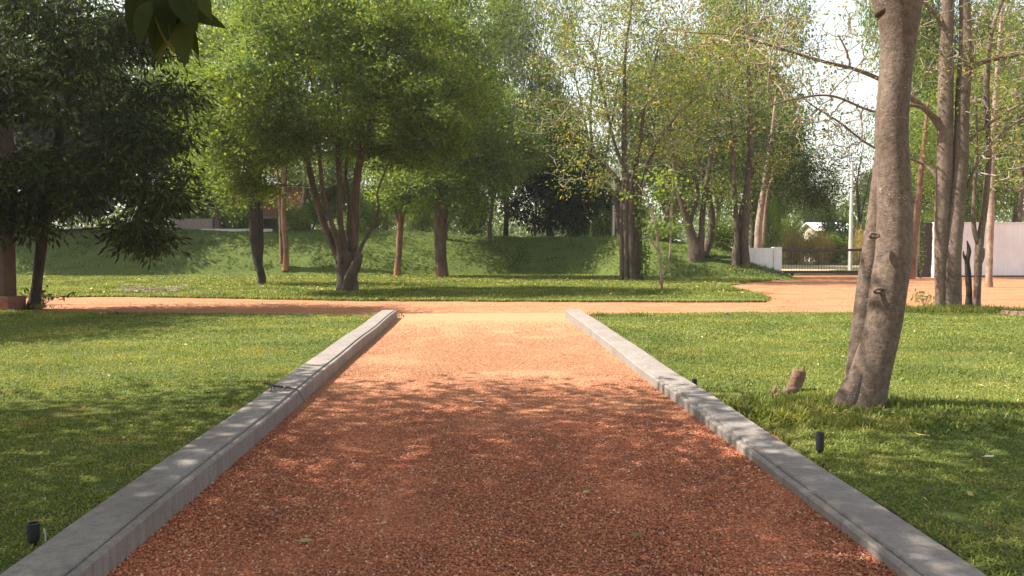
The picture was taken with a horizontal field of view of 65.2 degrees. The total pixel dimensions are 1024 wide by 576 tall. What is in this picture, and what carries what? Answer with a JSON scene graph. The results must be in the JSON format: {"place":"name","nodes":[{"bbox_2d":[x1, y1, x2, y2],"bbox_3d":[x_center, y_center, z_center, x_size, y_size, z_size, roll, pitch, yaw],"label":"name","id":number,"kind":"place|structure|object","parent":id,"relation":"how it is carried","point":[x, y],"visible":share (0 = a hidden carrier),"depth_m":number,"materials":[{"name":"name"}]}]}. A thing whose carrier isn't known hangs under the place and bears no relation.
{"place":"outdoors","nodes":[
{"label":"outdoors","id":0,"kind":"place"},
{"bbox_2d":[0,309,373,573],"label":"lawn","id":1,"kind":"structure","parent":0,"point":[107,485],"depth_m":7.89,"materials":[{"name":"green plant"}]},
{"bbox_2d":[0,124,25,310],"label":"porch pillar","id":2,"kind":"structure","parent":1,"relation":"on","point":[10,298],"depth_m":20.46,"materials":[{"name":"brick"}]},
{"bbox_2d":[26,521,39,545],"bbox_3d":[-2.520,1.346,4.216,0.064,0.220,0.064,0,3,-3],"label":"garden light","id":3,"kind":"object","parent":1,"relation":"on","point":[33,531],"visible":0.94,"depth_m":4.19,"materials":[{"name":"black metal"}]},
{"bbox_2d":[124,0,225,65],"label":"overhanging tree","id":4,"kind":"object","parent":1,"relation":"on","point":[172,25],"visible":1,"depth_m":3.48,"materials":[{"name":"green plant"}]},
{"bbox_2d":[16,273,779,302],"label":"lawn","id":5,"kind":"structure","parent":0,"point":[606,300],"depth_m":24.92,"materials":[{"name":"green plant"}]},
{"bbox_2d":[107,281,189,292],"bbox_3d":[-12.549,0.022,27.804,2.882,0.596,1.518,0,3,-3],"label":"brush pile","id":6,"kind":"object","parent":5,"relation":"on","point":[152,288],"visible":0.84,"depth_m":27.65,"materials":[{"name":"brown plant"}]},
{"bbox_2d":[147,17,299,283],"bbox_3d":[-12.023,-5.627,33.686,6.381,11.204,6.229,1,3,14],"label":"curved trunk tree","id":7,"kind":"object","parent":5,"relation":"on","point":[256,233],"visible":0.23,"depth_m":33.78,"materials":[{"name":"green plant"}]},
{"bbox_2d":[173,0,507,290],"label":"multi stem tree","id":8,"kind":"object","parent":5,"relation":"on","point":[425,128],"visible":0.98,"depth_m":27.02,"materials":[{"name":"green plant"}]},
{"bbox_2d":[342,80,435,275],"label":"red trunk tree","id":9,"kind":"object","parent":5,"relation":"on","point":[399,241],"visible":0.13,"depth_m":42.52,"materials":[{"name":"green plant"}]},
{"bbox_2d":[361,0,533,276],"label":"straight trunk tree","id":10,"kind":"object","parent":5,"relation":"on","point":[480,161],"visible":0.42,"depth_m":40.45,"materials":[{"name":"green plant"}]},
{"bbox_2d":[4,274,1021,506],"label":"leaf litter","id":11,"kind":"object","parent":5,"relation":"on","point":[898,404],"visible":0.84,"depth_m":25.88,"materials":[{"name":"brown plant"}]},
{"bbox_2d":[492,0,765,279],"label":"ribbed trunk tree","id":12,"kind":"object","parent":5,"relation":"on","point":[629,248],"visible":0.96,"depth_m":37.08,"materials":[{"name":"green plant"}]},
{"bbox_2d":[633,187,652,280],"bbox_3d":[6.011,-2.457,37.109,0.937,4.449,0.963,1,3,22],"label":"climbing plant","id":13,"kind":"object","parent":12,"relation":"attached to","point":[644,246],"visible":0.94,"depth_m":37.07,"materials":[{"name":"green plant"}]},
{"bbox_2d":[612,165,701,290],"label":"sapling","id":14,"kind":"object","parent":5,"relation":"on","point":[655,221],"visible":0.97,"depth_m":28.78,"materials":[{"name":"green plant"}]},
{"bbox_2d":[15,226,804,279],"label":"grass bank","id":15,"kind":"structure","parent":0,"point":[211,262],"depth_m":45.91,"materials":[{"name":"green plant"}]},
{"bbox_2d":[0,0,134,229],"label":"broadleaf tree","id":16,"kind":"object","parent":15,"relation":"on","point":[32,37],"visible":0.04,"depth_m":57.46,"materials":[{"name":"green plant"}]},
{"bbox_2d":[0,40,157,234],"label":"evergreen tree","id":17,"kind":"object","parent":15,"relation":"on","point":[34,136],"visible":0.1,"depth_m":46.86,"materials":[{"name":"green plant"}]},
{"bbox_2d":[31,0,213,224],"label":"broadleaf tree","id":18,"kind":"object","parent":15,"relation":"on","point":[137,75],"visible":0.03,"depth_m":51.72,"materials":[{"name":"green plant"}]},
{"bbox_2d":[134,62,234,229],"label":"evergreen tree","id":19,"kind":"object","parent":15,"relation":"on","point":[175,178],"visible":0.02,"depth_m":57.12,"materials":[{"name":"green plant"}]},
{"bbox_2d":[171,219,213,229],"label":"wall","id":20,"kind":"structure","parent":15,"relation":"on","point":[192,224],"depth_m":51.02,"materials":[{"name":"grey concrete"}]},
{"bbox_2d":[177,193,211,218],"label":"dark shrub","id":21,"kind":"object","parent":15,"relation":"on","point":[184,216],"visible":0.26,"depth_m":52.70,"materials":[{"name":"green plant"}]},
{"bbox_2d":[128,0,282,228],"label":"feathery tree","id":22,"kind":"object","parent":15,"relation":"on","point":[217,221],"visible":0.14,"depth_m":49.79,"materials":[{"name":"green plant"}]},
{"bbox_2d":[200,194,233,228],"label":"dark shrub","id":23,"kind":"object","parent":15,"relation":"on","point":[221,216],"visible":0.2,"depth_m":54.52,"materials":[{"name":"green plant"}]},
{"bbox_2d":[221,200,263,228],"bbox_3d":[-17.704,-4.722,52.654,2.645,2.380,3.074,0,3,-3],"label":"leafy shrub","id":24,"kind":"object","parent":15,"relation":"on","point":[244,224],"visible":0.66,"depth_m":52.17,"materials":[{"name":"green plant"}]},
{"bbox_2d":[269,196,315,231],"bbox_3d":[-13.734,-4.641,50.446,2.930,2.467,2.521,0,3,-3],"label":"leafy shrub","id":25,"kind":"object","parent":15,"relation":"on","point":[296,219],"visible":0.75,"depth_m":50.11,"materials":[{"name":"green plant"}]},
{"bbox_2d":[211,0,374,229],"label":"feathery tree","id":26,"kind":"object","parent":15,"relation":"on","point":[305,195],"visible":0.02,"depth_m":55.68,"materials":[{"name":"green plant"}]},
{"bbox_2d":[262,147,336,270],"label":"twin trunk tree","id":27,"kind":"object","parent":15,"relation":"on","point":[283,241],"visible":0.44,"depth_m":45.09,"materials":[{"name":"green plant"}]},
{"bbox_2d":[359,190,393,229],"bbox_3d":[-9.223,-5.048,52.493,2.822,3.305,3.280,1,3,24],"label":"leafy shrub","id":28,"kind":"object","parent":15,"relation":"on","point":[369,212],"visible":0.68,"depth_m":52.11,"materials":[{"name":"green plant"}]},
{"bbox_2d":[310,0,472,229],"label":"broadleaf tree","id":29,"kind":"object","parent":15,"relation":"on","point":[366,102],"visible":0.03,"depth_m":57.19,"materials":[{"name":"green plant"}]},
{"bbox_2d":[404,193,443,231],"bbox_3d":[-6.121,-4.932,53.438,2.875,3.140,3.341,-2,4,-39],"label":"leafy shrub","id":30,"kind":"object","parent":15,"relation":"on","point":[423,222],"visible":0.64,"depth_m":53.10,"materials":[{"name":"green plant"}]},
{"bbox_2d":[375,76,525,238],"bbox_3d":[-3.947,-8.299,48.375,10.150,10.652,8.471,-1,3,-17],"label":"broadleaf tree","id":31,"kind":"object","parent":15,"relation":"on","point":[481,150],"visible":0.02,"depth_m":48.46,"materials":[{"name":"green plant"}]},
{"bbox_2d":[450,193,498,235],"bbox_3d":[-2.409,-5.119,53.642,3.171,4.143,2.946,3,4,45],"label":"dark shrub","id":32,"kind":"object","parent":15,"relation":"on","point":[479,223],"visible":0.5,"depth_m":53.41,"materials":[{"name":"green plant"}]},
{"bbox_2d":[449,66,559,240],"bbox_3d":[-1.294,-8.382,48.934,8.635,11.035,8.789,0,3,6],"label":"broadleaf tree","id":33,"kind":"object","parent":15,"relation":"on","point":[527,154],"visible":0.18,"depth_m":48.77,"materials":[{"name":"green plant"}]},
{"bbox_2d":[503,184,508,235],"bbox_3d":[-0.472,-5.789,53.919,0.390,5.221,0.647,-1,3,-22],"label":"shaded trunk","id":34,"kind":"object","parent":15,"relation":"on","point":[506,225],"visible":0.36,"depth_m":53.75,"materials":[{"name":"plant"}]},
{"bbox_2d":[493,89,617,236],"bbox_3d":[2.576,-8.262,55.515,10.237,10.186,9.367,1,3,18],"label":"evergreen tree","id":35,"kind":"object","parent":15,"relation":"on","point":[556,207],"visible":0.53,"depth_m":53.92,"materials":[{"name":"green plant"}]},
{"bbox_2d":[558,210,595,236],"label":"dark shrub","id":36,"kind":"object","parent":15,"relation":"on","point":[579,229],"visible":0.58,"depth_m":54.80,"materials":[{"name":"green plant"}]},
{"bbox_2d":[591,166,617,236],"bbox_3d":[6.952,-5.141,58.170,2.867,7.598,3.333,1,3,15],"label":"leafy shrub","id":37,"kind":"object","parent":15,"relation":"on","point":[602,226],"visible":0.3,"depth_m":57.60,"materials":[{"name":"green plant"}]},
{"bbox_2d":[642,218,683,241],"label":"dark shrub","id":38,"kind":"object","parent":15,"relation":"on","point":[674,229],"visible":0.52,"depth_m":45.94,"materials":[{"name":"green plant"}]},
{"bbox_2d":[587,0,753,239],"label":"thin tree","id":39,"kind":"object","parent":15,"relation":"on","point":[672,212],"visible":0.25,"depth_m":59.47,"materials":[{"name":"green plant"}]},
{"bbox_2d":[627,37,774,262],"bbox_3d":[10.028,-7.049,42.133,7.760,12.132,7.928,0,3,-3],"label":"spreading tree","id":40,"kind":"object","parent":15,"relation":"on","point":[699,248],"visible":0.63,"depth_m":42.11,"materials":[{"name":"green plant"}]},
{"bbox_2d":[705,215,733,247],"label":"dark shrub","id":41,"kind":"object","parent":15,"relation":"on","point":[726,236],"visible":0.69,"depth_m":44.09,"materials":[{"name":"green plant"}]},
{"bbox_2d":[646,0,829,267],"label":"trunk clump","id":42,"kind":"object","parent":15,"relation":"on","point":[740,254],"visible":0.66,"depth_m":41.36,"materials":[{"name":"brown plant"}]},
{"bbox_2d":[107,313,891,575],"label":"drive","id":43,"kind":"structure","parent":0,"point":[448,318],"depth_m":5.34,"materials":[{"name":"orange gravel"}]},
{"bbox_2d":[3,0,1023,245],"label":"sky","id":44,"kind":"structure","parent":0,"point":[862,88],"materials":[{"name":"white"}]},
{"bbox_2d":[17,274,1023,442],"bbox_3d":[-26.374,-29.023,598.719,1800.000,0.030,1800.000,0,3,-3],"label":"ground","id":45,"kind":"structure","parent":0,"point":[824,286],"depth_m":22.82,"materials":[{"name":"orange soil"}]},
{"bbox_2d":[19,285,74,303],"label":"weed","id":46,"kind":"object","parent":45,"relation":"on","point":[50,297],"visible":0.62,"depth_m":22.52,"materials":[{"name":"green plant"}]},
{"bbox_2d":[0,0,232,309],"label":"mango tree","id":47,"kind":"object","parent":45,"relation":"on","point":[108,38],"visible":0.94,"depth_m":19.89,"materials":[{"name":"green plant"}]},
{"bbox_2d":[0,310,396,575],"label":"concrete kerb","id":48,"kind":"structure","parent":45,"relation":"on","point":[108,535],"depth_m":4.98,"materials":[{"name":"grey concrete"}]},
{"bbox_2d":[38,279,1023,575],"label":"gravel stones","id":49,"kind":"object","parent":45,"relation":"on","point":[484,461],"visible":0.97,"depth_m":5.36,"materials":[{"name":"orange gravel"}]},
{"bbox_2d":[749,247,781,271],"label":"gate wall","id":50,"kind":"structure","parent":45,"relation":"on","point":[771,257],"depth_m":42.65,"materials":[{"name":"white paint"}]},
{"bbox_2d":[565,309,986,575],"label":"concrete kerb","id":51,"kind":"structure","parent":45,"relation":"on","point":[894,543],"depth_m":5.19,"materials":[{"name":"grey concrete"}]},
{"bbox_2d":[724,96,859,247],"bbox_3d":[16.696,-6.330,48.111,7.962,10.279,7.903,0,3,-3],"label":"pale trunk tree","id":52,"kind":"object","parent":45,"relation":"on","point":[760,227],"visible":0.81,"depth_m":47.42,"materials":[{"name":"green plant"}]},
{"bbox_2d":[782,249,861,275],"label":"sliding gate","id":53,"kind":"structure","parent":45,"relation":"on","point":[791,273],"depth_m":43.24,"materials":[{"name":"metal"}]},
{"bbox_2d":[917,212,926,277],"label":"dry shrub","id":54,"kind":"object","parent":45,"relation":"on","point":[921,248],"visible":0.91,"depth_m":41.89,"materials":[{"name":"brown plant"}]},
{"bbox_2d":[916,223,931,276],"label":"end pillar","id":55,"kind":"structure","parent":45,"relation":"on","point":[926,270],"depth_m":43.29,"materials":[{"name":"grey paint"}]},
{"bbox_2d":[875,86,984,278],"bbox_3d":[21.676,-5.317,41.702,4.885,10.194,5.294,-1,3,-26],"label":"tree","id":56,"kind":"object","parent":45,"relation":"on","point":[923,136],"visible":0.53,"depth_m":40.79,"materials":[{"name":"green plant"}]},
{"bbox_2d":[962,241,972,305],"bbox_3d":[11.593,-0.251,20.358,0.278,1.912,0.197,1,3,20],"label":"dead snag","id":57,"kind":"object","parent":45,"relation":"on","point":[968,286],"visible":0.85,"depth_m":20.30,"materials":[{"name":"brown wood"}]},
{"bbox_2d":[932,222,1023,276],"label":"boundary wall","id":58,"kind":"structure","parent":45,"relation":"on","point":[1008,252],"depth_m":43.15,"materials":[{"name":"white paint"}]},
{"bbox_2d":[934,0,1023,305],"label":"forked tree","id":59,"kind":"object","parent":45,"relation":"on","point":[979,251],"visible":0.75,"depth_m":20.31,"materials":[{"name":"grey plant"}]},
{"bbox_2d":[953,2,1023,286],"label":"slender pale tree","id":60,"kind":"object","parent":45,"relation":"on","point":[989,247],"visible":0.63,"depth_m":32.14,"materials":[{"name":"green plant"}]},
{"bbox_2d":[590,310,1023,575],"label":"lawn","id":61,"kind":"structure","parent":0,"point":[960,515],"depth_m":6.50,"materials":[{"name":"green plant"}]},
{"bbox_2d":[16,302,1023,442],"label":"long grass","id":62,"kind":"structure","parent":61,"relation":"on","point":[802,407],"depth_m":7.49,"materials":[{"name":"green plant"}]},
{"bbox_2d":[771,366,805,395],"bbox_3d":[2.734,1.058,8.322,0.214,0.354,1.400,2,4,38],"label":"tree stump","id":63,"kind":"object","parent":61,"relation":"on","point":[796,381],"visible":0.45,"depth_m":8.72,"materials":[{"name":"brown wood"}]},
{"bbox_2d":[816,431,824,453],"bbox_3d":[2.341,1.228,6.082,0.064,0.265,0.064,0,3,-3],"label":"garden light","id":64,"kind":"object","parent":61,"relation":"on","point":[819,441],"visible":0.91,"depth_m":6.05,"materials":[{"name":"black metal"}]},
{"bbox_2d":[644,0,1023,305],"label":"branching tree","id":65,"kind":"object","parent":61,"relation":"on","point":[950,175],"visible":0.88,"depth_m":19.84,"materials":[{"name":"green plant"}]},
{"bbox_2d":[832,0,922,408],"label":"leaning tree","id":66,"kind":"object","parent":61,"relation":"on","point":[884,273],"visible":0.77,"depth_m":7.78,"materials":[{"name":"grey plant"}]},
{"bbox_2d":[732,248,931,274],"bbox_3d":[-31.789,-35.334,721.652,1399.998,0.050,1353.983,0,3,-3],"label":"field","id":67,"kind":"structure","parent":0,"point":[843,263],"depth_m":48.08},
{"bbox_2d":[197,0,321,178],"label":"feathery tree","id":68,"kind":"object","parent":67,"relation":"on","point":[218,7],"visible":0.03,"depth_m":60.29,"materials":[{"name":"green plant"}]},
{"bbox_2d":[222,187,315,229],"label":"tiled house","id":69,"kind":"structure","parent":67,"relation":"on","point":[267,219],"depth_m":59.67,"materials":[{"name":"brown paint"}]},
{"bbox_2d":[262,136,371,229],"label":"broadleaf tree","id":70,"kind":"object","parent":67,"relation":"on","point":[331,193],"visible":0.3,"depth_m":61.19,"materials":[{"name":"green plant"}]},
{"bbox_2d":[311,138,408,229],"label":"feathery tree","id":71,"kind":"object","parent":67,"relation":"on","point":[363,187],"visible":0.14,"depth_m":66.39,"materials":[{"name":"green plant"}]},
{"bbox_2d":[402,169,496,234],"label":"feathery tree","id":72,"kind":"object","parent":67,"relation":"on","point":[450,218],"visible":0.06,"depth_m":69.07,"materials":[{"name":"green plant"}]},
{"bbox_2d":[402,0,547,234],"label":"hazy tree","id":73,"kind":"object","parent":67,"relation":"on","point":[518,44],"visible":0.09,"depth_m":66.21,"materials":[{"name":"green plant"}]},
{"bbox_2d":[18,156,1023,256],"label":"wood","id":74,"kind":"object","parent":67,"relation":"on","point":[517,229],"visible":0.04,"depth_m":115.44,"materials":[{"name":"green plant"}]},
{"bbox_2d":[481,0,589,235],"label":"hazy tree","id":75,"kind":"object","parent":67,"relation":"on","point":[540,82],"visible":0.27,"depth_m":74.07,"materials":[{"name":"green plant"}]},
{"bbox_2d":[511,0,662,235],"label":"thin tree","id":76,"kind":"object","parent":67,"relation":"on","point":[566,72],"visible":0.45,"depth_m":63.26,"materials":[{"name":"green plant"}]},
{"bbox_2d":[587,129,661,235],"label":"hazy tree","id":77,"kind":"object","parent":67,"relation":"on","point":[649,211],"visible":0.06,"depth_m":89.44,"materials":[{"name":"green plant"}]},
{"bbox_2d":[615,121,713,223],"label":"hazy tree","id":78,"kind":"object","parent":67,"relation":"on","point":[664,208],"visible":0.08,"depth_m":84.61,"materials":[{"name":"green plant"}]},
{"bbox_2d":[611,37,722,237],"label":"broadleaf tree","id":79,"kind":"object","parent":67,"relation":"on","point":[653,174],"visible":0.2,"depth_m":65.15,"materials":[{"name":"green plant"}]},
{"bbox_2d":[687,0,831,247],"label":"hazy tree","id":80,"kind":"object","parent":67,"relation":"on","point":[802,9],"visible":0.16,"depth_m":74.48,"materials":[{"name":"green plant"}]},
{"bbox_2d":[713,148,807,247],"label":"broadleaf tree","id":81,"kind":"object","parent":67,"relation":"on","point":[754,203],"visible":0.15,"depth_m":70.11,"materials":[{"name":"green plant"}]},
{"bbox_2d":[750,194,788,259],"bbox_3d":[19.501,-4.394,60.745,2.738,6.893,3.182,0,3,6],"label":"leafy shrub","id":82,"kind":"object","parent":67,"relation":"on","point":[773,230],"visible":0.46,"depth_m":60.17,"materials":[{"name":"green plant"}]},
{"bbox_2d":[767,206,805,263],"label":"leafy shrub","id":83,"kind":"object","parent":67,"relation":"on","point":[793,225],"visible":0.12,"depth_m":76.49,"materials":[{"name":"green plant"}]},
{"bbox_2d":[751,95,828,219],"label":"feathery tree","id":84,"kind":"object","parent":67,"relation":"on","point":[800,210],"visible":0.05,"depth_m":79.91,"materials":[{"name":"green plant"}]},
{"bbox_2d":[778,217,810,264],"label":"bush","id":85,"kind":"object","parent":67,"relation":"on","point":[790,239],"depth_m":70.10,"materials":[{"name":"green plant"}]},
{"bbox_2d":[782,225,821,264],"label":"dark shrub","id":86,"kind":"object","parent":67,"relation":"on","point":[805,261],"visible":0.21,"depth_m":71.71,"materials":[{"name":"green plant"}]},
{"bbox_2d":[799,215,836,264],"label":"bush","id":87,"kind":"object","parent":67,"relation":"on","point":[820,239],"depth_m":70.39,"materials":[{"name":"green plant"}]},
{"bbox_2d":[789,142,847,227],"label":"hazy tree","id":88,"kind":"object","parent":67,"relation":"on","point":[817,219],"visible":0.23,"depth_m":97.91,"materials":[{"name":"green plant"}]},
{"bbox_2d":[798,223,852,261],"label":"white roof house","id":89,"kind":"structure","parent":67,"relation":"on","point":[806,225],"depth_m":89.01,"materials":[{"name":"beige paint"}]},
{"bbox_2d":[811,225,854,264],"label":"dark shrub","id":90,"kind":"object","parent":67,"relation":"on","point":[836,254],"visible":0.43,"depth_m":72.68,"materials":[{"name":"green plant"}]},
{"bbox_2d":[811,195,855,260],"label":"dark shrub","id":91,"kind":"object","parent":67,"relation":"on","point":[829,224],"visible":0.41,"depth_m":79.74,"materials":[{"name":"green plant"}]},
{"bbox_2d":[812,94,874,231],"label":"thin tree","id":92,"kind":"object","parent":67,"relation":"on","point":[858,200],"visible":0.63,"depth_m":75.05,"materials":[{"name":"green plant"}]},
{"bbox_2d":[845,222,864,264],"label":"tall dry grass","id":93,"kind":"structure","parent":67,"relation":"on","point":[858,244],"depth_m":70.45,"materials":[{"name":"yellow plant"}]},
{"bbox_2d":[782,265,931,273],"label":"dirt street","id":94,"kind":"structure","parent":0,"point":[805,267],"depth_m":61.47,"materials":[{"name":"brown soil"}]},
{"bbox_2d":[650,15,788,238],"bbox_3d":[15.442,-11.044,60.010,11.121,19.089,10.092,1,3,23],"label":"broadleaf tree","id":95,"kind":"object","parent":94,"relation":"on","point":[739,169],"visible":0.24,"depth_m":59.36,"materials":[{"name":"green plant"}]},
{"bbox_2d":[687,0,841,186],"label":"thin tree","id":96,"kind":"object","parent":94,"relation":"on","point":[784,90],"visible":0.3,"depth_m":65.65,"materials":[{"name":"green plant"}]},
{"bbox_2d":[848,164,853,269],"bbox_3d":[21.978,-4.433,51.858,0.250,7.150,0.244,0,3,-3],"label":"utility pole","id":97,"kind":"object","parent":94,"relation":"on","point":[851,219],"visible":0.7,"depth_m":51.77,"materials":[{"name":"concrete"}]},
{"bbox_2d":[841,0,957,146],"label":"feathery tree","id":98,"kind":"object","parent":94,"relation":"on","point":[924,47],"visible":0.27,"depth_m":61.70,"materials":[{"name":"green plant"}]},
{"bbox_2d":[865,94,973,222],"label":"broadleaf tree","id":99,"kind":"object","parent":94,"relation":"on","point":[924,207],"visible":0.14,"depth_m":55.93,"materials":[{"name":"green plant"}]},
{"bbox_2d":[870,0,1011,146],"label":"hazy tree","id":100,"kind":"object","parent":94,"relation":"on","point":[957,13],"visible":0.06,"depth_m":64.64,"materials":[{"name":"green plant"}]},
{"bbox_2d":[911,130,1014,224],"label":"broadleaf tree","id":101,"kind":"object","parent":94,"relation":"on","point":[980,186],"visible":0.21,"depth_m":52.67,"materials":[{"name":"green plant"}]},
{"bbox_2d":[913,37,1023,218],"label":"feathery tree","id":102,"kind":"object","parent":94,"relation":"on","point":[935,101],"visible":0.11,"depth_m":58.12,"materials":[{"name":"green plant"}]},
{"bbox_2d":[953,0,1023,221],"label":"feathery tree","id":103,"kind":"object","parent":94,"relation":"on","point":[1014,218],"visible":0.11,"depth_m":60.38,"materials":[{"name":"green plant"}]},
{"bbox_2d":[954,0,1023,221],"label":"thin tree","id":104,"kind":"object","parent":94,"relation":"on","point":[1020,201],"visible":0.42,"depth_m":51.03,"materials":[{"name":"green plant"}]},
{"bbox_2d":[969,65,1023,213],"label":"broadleaf tree","id":105,"kind":"object","parent":94,"relation":"on","point":[1009,200],"visible":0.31,"depth_m":54.97,"materials":[{"name":"green plant"}]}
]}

